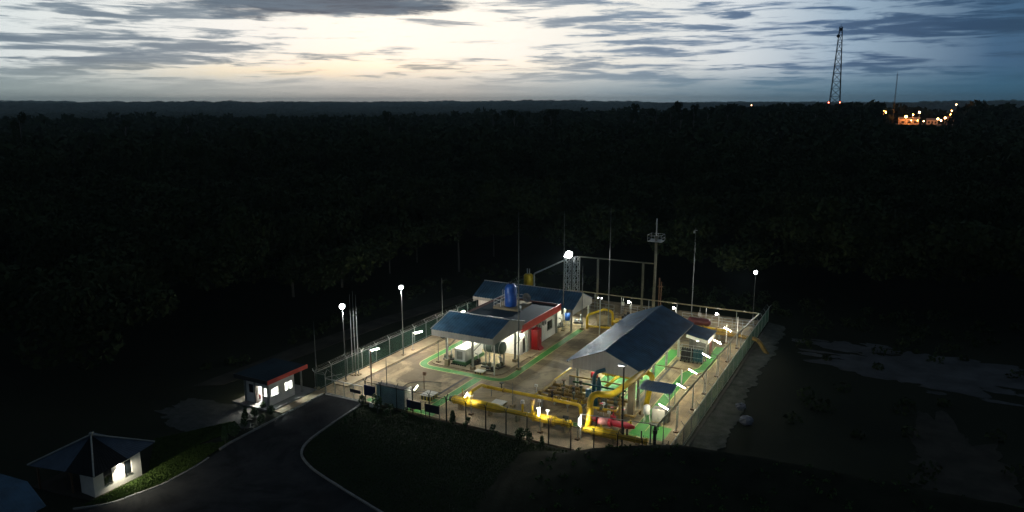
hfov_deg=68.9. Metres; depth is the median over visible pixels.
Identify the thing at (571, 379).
control cabinet
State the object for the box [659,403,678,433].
tube lamp
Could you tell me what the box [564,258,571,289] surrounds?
lattice column
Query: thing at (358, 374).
lightning mast
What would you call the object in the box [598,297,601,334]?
twin lamp pole
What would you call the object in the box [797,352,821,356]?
bare ground
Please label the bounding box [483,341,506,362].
storage vessel
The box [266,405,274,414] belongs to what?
shrub
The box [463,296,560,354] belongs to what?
control building
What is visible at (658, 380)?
yard drain
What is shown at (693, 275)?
lightning mast
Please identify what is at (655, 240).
vent stack
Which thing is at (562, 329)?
lightning mast
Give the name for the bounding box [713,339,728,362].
tube lamp
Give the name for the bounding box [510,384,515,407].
lightning mast
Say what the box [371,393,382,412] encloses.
shrub
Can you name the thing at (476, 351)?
door
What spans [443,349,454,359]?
pump set
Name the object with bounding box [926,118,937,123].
works building
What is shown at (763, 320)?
chain link fence
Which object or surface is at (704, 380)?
tube lamp
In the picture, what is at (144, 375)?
ground
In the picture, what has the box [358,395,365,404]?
shrub
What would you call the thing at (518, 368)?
lightning mast
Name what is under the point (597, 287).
pipe gantry
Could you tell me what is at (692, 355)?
cylinder rack
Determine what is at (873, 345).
bare ground
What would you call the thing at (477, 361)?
pump set
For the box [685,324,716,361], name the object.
lean to
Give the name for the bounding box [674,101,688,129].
forest tree
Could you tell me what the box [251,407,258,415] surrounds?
shrub
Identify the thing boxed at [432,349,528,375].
carport island
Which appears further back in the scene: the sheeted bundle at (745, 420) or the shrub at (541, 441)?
the sheeted bundle at (745, 420)
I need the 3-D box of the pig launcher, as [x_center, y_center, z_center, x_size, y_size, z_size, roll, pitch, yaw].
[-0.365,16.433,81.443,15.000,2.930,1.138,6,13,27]
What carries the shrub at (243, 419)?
on the ground at (144, 375)
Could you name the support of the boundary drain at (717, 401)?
on the ground at (144, 375)
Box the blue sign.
[364,385,375,399]
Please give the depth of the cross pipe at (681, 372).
90.29 m
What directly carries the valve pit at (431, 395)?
on the yard at (546, 370)
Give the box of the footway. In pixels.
[333,335,444,386]
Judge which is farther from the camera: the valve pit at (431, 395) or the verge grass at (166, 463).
the valve pit at (431, 395)
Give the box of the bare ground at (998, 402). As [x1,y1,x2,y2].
[979,398,1023,406]
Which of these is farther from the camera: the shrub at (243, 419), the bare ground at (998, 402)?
the bare ground at (998, 402)
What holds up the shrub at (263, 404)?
on the ground at (144, 375)
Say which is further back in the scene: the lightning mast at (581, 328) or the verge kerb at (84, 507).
the lightning mast at (581, 328)
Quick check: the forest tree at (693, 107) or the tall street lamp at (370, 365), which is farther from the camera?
the forest tree at (693, 107)
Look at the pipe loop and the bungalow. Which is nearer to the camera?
the bungalow
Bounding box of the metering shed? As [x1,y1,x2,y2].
[566,305,693,400]
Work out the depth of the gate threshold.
87.75 m
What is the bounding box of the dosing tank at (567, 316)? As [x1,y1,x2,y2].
[565,312,569,324]
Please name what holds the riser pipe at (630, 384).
on the yard at (546, 370)
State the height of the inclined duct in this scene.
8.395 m
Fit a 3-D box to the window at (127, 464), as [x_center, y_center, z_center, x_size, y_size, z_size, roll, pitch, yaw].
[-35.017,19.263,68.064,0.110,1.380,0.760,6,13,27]
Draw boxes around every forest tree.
[10,111,27,145]
[115,119,131,136]
[181,117,194,132]
[382,110,394,131]
[445,206,468,271]
[484,113,498,128]
[629,102,639,122]
[664,105,676,132]
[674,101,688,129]
[689,104,698,125]
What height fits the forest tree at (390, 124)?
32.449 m
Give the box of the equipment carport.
[430,310,524,375]
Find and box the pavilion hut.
[27,431,154,501]
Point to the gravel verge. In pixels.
(720, 422)
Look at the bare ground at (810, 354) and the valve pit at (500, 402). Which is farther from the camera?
the bare ground at (810, 354)
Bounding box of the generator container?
[451,341,483,366]
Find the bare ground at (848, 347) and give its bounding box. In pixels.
[812,341,895,354]
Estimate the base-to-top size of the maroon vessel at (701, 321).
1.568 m
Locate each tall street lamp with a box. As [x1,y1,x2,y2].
[366,349,371,385]
[618,363,626,432]
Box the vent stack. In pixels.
[647,218,664,307]
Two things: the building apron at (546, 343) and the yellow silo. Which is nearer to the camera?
the building apron at (546, 343)
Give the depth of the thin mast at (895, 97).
699.07 m
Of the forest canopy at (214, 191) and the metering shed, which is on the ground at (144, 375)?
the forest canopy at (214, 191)
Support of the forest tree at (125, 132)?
on the ground at (144, 375)
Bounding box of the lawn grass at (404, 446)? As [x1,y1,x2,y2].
[304,405,560,511]
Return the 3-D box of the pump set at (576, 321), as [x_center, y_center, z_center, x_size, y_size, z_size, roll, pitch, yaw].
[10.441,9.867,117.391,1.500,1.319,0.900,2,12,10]
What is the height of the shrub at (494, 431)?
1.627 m
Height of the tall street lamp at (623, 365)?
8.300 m
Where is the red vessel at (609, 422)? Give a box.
[592,410,634,439]
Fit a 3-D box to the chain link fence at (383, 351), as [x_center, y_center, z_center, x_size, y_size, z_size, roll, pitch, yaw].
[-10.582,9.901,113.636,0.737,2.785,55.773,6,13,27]
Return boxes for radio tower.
[828,24,842,111]
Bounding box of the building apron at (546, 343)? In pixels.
[522,329,569,357]
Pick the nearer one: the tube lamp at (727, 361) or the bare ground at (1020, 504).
the bare ground at (1020, 504)
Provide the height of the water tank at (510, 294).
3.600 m
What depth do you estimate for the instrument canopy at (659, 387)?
83.46 m
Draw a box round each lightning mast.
[313,322,319,389]
[349,294,353,375]
[352,295,357,375]
[355,296,361,375]
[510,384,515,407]
[516,229,520,369]
[561,211,564,330]
[580,278,583,329]
[606,226,610,326]
[689,230,697,316]
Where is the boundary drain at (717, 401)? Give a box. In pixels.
[686,322,769,445]
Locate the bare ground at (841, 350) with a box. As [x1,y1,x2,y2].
[822,347,858,352]
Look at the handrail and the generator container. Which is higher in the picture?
the handrail
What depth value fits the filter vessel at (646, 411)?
80.31 m
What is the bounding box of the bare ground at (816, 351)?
[798,348,836,354]
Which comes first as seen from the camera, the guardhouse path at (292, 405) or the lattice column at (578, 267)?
the guardhouse path at (292, 405)
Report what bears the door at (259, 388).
in the guardhouse
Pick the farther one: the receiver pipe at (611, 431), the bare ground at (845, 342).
the bare ground at (845, 342)
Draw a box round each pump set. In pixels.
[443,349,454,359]
[470,353,481,365]
[481,356,492,367]
[486,362,493,371]
[495,356,505,369]
[557,318,564,327]
[573,314,582,323]
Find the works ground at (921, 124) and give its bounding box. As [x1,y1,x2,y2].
[895,123,952,125]
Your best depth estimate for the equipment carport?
97.19 m
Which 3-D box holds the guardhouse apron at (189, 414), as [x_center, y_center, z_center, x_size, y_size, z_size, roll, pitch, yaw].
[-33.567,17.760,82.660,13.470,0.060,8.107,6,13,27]
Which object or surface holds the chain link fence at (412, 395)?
on the ground at (144, 375)
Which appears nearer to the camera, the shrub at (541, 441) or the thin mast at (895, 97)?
the shrub at (541, 441)
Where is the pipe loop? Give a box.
[586,308,613,328]
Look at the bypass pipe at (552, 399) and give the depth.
84.89 m
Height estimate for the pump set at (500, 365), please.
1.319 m
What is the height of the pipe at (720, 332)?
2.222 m
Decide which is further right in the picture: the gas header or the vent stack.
the vent stack
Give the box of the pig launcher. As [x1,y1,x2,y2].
[449,388,572,432]
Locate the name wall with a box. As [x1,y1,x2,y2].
[376,382,411,409]
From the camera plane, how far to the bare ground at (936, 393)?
89.44 m
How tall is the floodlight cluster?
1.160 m
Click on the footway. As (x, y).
(388, 361)
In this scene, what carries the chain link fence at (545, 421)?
on the ground at (144, 375)
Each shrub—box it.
[240,412,247,430]
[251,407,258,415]
[257,414,264,423]
[260,401,265,407]
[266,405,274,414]
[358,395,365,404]
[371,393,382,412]
[384,403,393,417]
[401,407,407,420]
[449,410,455,427]
[463,417,470,428]
[489,424,498,438]
[514,427,525,439]
[524,428,533,441]
[539,435,544,449]
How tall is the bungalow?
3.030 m
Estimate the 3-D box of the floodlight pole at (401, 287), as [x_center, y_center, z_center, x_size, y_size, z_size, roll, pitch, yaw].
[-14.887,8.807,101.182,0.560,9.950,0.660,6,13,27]
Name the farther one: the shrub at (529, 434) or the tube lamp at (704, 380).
the tube lamp at (704, 380)
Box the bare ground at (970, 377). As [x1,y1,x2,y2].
[803,351,1023,398]
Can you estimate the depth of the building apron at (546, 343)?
108.05 m
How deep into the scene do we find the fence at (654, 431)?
98.83 m
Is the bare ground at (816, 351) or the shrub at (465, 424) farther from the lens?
the bare ground at (816, 351)
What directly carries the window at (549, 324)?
in the control building at (534, 314)
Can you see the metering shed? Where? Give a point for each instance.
(639, 341)
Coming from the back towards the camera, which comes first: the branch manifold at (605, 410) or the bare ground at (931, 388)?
the bare ground at (931, 388)
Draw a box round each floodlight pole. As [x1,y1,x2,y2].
[339,304,347,381]
[399,285,404,355]
[751,271,757,321]
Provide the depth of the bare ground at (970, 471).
71.64 m
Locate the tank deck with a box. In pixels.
[493,290,531,311]
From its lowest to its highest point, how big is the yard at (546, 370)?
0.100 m
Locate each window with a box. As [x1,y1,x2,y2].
[103,469,113,485]
[124,459,132,475]
[249,384,253,392]
[547,319,551,330]
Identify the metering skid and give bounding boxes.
[535,367,626,408]
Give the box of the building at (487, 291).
[473,280,591,332]
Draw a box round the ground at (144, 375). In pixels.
[0,101,1023,511]
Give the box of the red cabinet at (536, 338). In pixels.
[531,327,543,350]
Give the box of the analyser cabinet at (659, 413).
[651,405,670,424]
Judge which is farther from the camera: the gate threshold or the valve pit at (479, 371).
the valve pit at (479, 371)
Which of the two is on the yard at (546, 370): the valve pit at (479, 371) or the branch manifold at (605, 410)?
the branch manifold at (605, 410)
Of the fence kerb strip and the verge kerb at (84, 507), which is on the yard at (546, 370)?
the fence kerb strip
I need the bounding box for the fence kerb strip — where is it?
[456,415,602,449]
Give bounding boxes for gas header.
[602,373,628,389]
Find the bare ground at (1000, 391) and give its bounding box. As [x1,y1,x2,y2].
[980,387,1017,394]
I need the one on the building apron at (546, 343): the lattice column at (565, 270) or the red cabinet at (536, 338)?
the red cabinet at (536, 338)
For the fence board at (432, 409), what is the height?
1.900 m
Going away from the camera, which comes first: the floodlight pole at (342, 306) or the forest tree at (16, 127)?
the floodlight pole at (342, 306)
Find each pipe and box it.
[468,382,582,414]
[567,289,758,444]
[581,425,647,444]
[584,369,654,432]
[655,364,705,387]
[697,325,768,353]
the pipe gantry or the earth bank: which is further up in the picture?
the pipe gantry
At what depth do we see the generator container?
98.67 m
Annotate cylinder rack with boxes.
[679,344,704,364]
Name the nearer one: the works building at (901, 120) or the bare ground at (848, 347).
the bare ground at (848, 347)
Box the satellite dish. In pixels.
[520,293,530,310]
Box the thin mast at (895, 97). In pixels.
[892,73,897,122]
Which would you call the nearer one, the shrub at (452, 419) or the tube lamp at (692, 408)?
the shrub at (452, 419)
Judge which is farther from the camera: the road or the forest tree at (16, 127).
the forest tree at (16, 127)
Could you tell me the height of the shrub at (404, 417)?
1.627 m
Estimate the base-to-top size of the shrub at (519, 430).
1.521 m
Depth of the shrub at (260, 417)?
80.40 m
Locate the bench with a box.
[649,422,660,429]
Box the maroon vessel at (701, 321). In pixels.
[687,316,710,326]
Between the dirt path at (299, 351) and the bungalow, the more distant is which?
the dirt path at (299, 351)
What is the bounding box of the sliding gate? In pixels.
[324,370,362,400]
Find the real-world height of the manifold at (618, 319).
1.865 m
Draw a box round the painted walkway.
[367,329,722,440]
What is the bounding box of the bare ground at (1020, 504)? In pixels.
[1013,503,1023,507]
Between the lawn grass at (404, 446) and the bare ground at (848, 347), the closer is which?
the lawn grass at (404, 446)
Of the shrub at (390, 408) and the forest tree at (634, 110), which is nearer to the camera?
the shrub at (390, 408)
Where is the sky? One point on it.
(660, 51)
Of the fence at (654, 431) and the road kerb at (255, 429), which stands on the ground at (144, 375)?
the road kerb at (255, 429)
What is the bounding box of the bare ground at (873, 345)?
[860,343,892,348]
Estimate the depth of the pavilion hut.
66.84 m
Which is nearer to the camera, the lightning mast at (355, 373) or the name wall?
the name wall
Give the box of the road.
[69,394,376,511]
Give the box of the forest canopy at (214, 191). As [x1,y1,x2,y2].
[0,99,1023,369]
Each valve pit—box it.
[420,390,437,400]
[474,369,485,374]
[492,399,506,405]
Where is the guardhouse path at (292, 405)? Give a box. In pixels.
[274,391,324,413]
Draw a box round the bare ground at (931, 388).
[920,385,944,390]
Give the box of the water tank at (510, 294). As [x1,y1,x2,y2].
[505,282,516,306]
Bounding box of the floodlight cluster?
[564,251,572,257]
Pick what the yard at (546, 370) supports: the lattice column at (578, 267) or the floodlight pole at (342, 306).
the lattice column at (578, 267)
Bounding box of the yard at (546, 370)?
[319,299,762,449]
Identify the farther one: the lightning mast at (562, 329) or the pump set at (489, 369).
the lightning mast at (562, 329)
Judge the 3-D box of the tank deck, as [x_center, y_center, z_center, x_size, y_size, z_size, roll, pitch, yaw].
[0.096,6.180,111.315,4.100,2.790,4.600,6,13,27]
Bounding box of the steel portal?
[580,414,651,445]
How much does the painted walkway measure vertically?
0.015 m
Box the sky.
[0,0,1023,102]
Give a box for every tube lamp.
[411,331,421,349]
[537,406,542,433]
[574,416,579,439]
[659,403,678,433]
[677,383,694,410]
[689,368,705,394]
[702,352,718,377]
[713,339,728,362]
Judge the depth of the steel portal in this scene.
75.09 m
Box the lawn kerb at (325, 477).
[300,403,382,511]
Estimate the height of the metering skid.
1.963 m
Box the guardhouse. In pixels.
[232,358,316,411]
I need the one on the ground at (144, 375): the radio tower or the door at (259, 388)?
the radio tower
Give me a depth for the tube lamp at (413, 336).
103.79 m
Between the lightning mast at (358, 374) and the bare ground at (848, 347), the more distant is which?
the bare ground at (848, 347)
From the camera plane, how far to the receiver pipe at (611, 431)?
75.55 m
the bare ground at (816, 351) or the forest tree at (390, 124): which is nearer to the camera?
the bare ground at (816, 351)
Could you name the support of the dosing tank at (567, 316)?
on the yard at (546, 370)
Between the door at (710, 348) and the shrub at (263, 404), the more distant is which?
the door at (710, 348)
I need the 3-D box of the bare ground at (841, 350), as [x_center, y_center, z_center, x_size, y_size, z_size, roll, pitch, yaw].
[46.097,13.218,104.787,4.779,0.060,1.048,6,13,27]
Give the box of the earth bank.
[472,445,1023,511]
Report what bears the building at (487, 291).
on the yard at (546, 370)
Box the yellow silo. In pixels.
[524,268,532,285]
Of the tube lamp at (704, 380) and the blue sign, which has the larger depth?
the tube lamp at (704, 380)
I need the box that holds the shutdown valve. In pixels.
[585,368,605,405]
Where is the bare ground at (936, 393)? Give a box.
[926,391,945,394]
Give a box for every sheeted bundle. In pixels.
[735,402,745,410]
[739,415,753,425]
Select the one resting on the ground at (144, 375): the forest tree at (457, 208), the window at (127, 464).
the forest tree at (457, 208)
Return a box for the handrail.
[682,312,753,327]
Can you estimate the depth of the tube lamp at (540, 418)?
78.12 m
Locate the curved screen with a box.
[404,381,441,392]
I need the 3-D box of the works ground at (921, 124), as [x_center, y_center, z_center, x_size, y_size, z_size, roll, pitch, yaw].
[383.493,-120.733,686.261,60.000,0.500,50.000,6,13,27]
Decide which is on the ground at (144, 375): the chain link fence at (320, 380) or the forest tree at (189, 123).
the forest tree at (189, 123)
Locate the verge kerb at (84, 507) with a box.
[73,457,208,509]
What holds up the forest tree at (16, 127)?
on the ground at (144, 375)
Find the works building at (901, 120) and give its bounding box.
[898,117,919,123]
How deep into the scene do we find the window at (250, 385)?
85.81 m
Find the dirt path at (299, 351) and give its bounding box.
[194,295,472,385]
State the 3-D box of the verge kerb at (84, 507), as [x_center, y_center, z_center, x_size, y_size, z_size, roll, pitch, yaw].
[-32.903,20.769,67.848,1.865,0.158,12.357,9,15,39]
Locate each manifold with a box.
[592,402,641,426]
[613,312,629,322]
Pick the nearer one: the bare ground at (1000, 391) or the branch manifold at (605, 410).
the branch manifold at (605, 410)
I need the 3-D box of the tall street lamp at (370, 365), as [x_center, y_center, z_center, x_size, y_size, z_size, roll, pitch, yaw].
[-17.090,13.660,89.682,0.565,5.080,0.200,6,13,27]
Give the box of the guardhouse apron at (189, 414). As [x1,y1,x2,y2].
[154,398,257,433]
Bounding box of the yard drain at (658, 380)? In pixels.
[348,338,678,400]
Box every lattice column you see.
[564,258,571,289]
[572,256,579,291]
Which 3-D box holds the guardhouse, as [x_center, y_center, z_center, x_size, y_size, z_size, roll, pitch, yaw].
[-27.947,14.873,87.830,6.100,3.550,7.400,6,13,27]
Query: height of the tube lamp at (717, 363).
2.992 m
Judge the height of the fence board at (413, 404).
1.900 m
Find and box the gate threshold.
[325,394,357,401]
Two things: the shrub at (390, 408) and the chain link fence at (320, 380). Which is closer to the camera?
the shrub at (390, 408)
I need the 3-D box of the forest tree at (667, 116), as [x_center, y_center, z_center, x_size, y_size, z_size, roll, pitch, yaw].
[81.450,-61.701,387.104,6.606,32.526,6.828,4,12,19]
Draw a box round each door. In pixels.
[257,386,262,401]
[466,349,469,359]
[474,345,477,355]
[709,341,711,355]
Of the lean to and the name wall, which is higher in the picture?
the lean to
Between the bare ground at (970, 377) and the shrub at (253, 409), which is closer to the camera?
the shrub at (253, 409)
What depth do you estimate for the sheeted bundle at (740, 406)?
83.99 m
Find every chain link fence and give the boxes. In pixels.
[312,277,523,387]
[313,368,326,391]
[363,377,447,419]
[444,395,668,449]
[667,306,768,444]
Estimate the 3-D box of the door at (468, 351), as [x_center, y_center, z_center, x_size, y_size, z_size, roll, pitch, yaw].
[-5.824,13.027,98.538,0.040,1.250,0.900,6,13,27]
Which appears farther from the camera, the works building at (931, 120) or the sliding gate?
the works building at (931, 120)
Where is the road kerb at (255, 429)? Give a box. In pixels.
[219,393,322,449]
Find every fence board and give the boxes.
[406,398,421,416]
[424,402,439,421]
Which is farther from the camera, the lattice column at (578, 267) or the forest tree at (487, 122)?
the forest tree at (487, 122)
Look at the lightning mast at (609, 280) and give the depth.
113.56 m
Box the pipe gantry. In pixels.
[579,256,653,310]
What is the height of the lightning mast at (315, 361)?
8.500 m
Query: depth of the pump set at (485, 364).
97.33 m
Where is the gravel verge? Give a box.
[690,323,785,449]
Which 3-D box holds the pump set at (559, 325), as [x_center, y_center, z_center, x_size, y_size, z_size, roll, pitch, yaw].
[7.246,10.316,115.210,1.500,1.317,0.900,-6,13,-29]
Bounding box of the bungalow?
[0,474,45,511]
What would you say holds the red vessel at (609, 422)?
on the yard at (546, 370)
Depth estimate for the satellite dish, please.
112.04 m
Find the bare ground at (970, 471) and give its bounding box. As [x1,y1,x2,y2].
[908,410,1021,505]
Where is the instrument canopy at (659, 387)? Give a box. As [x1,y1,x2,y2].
[638,379,676,409]
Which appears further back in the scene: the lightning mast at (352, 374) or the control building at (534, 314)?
the control building at (534, 314)
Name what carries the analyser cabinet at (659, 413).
on the yard at (546, 370)
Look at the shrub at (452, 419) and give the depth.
79.28 m
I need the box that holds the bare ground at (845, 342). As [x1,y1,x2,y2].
[834,341,850,343]
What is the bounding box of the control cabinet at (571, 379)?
[569,376,575,385]
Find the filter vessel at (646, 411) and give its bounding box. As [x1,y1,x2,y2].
[643,404,649,423]
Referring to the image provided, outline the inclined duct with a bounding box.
[533,260,565,285]
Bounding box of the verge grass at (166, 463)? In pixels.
[81,421,240,505]
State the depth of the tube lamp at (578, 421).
76.43 m

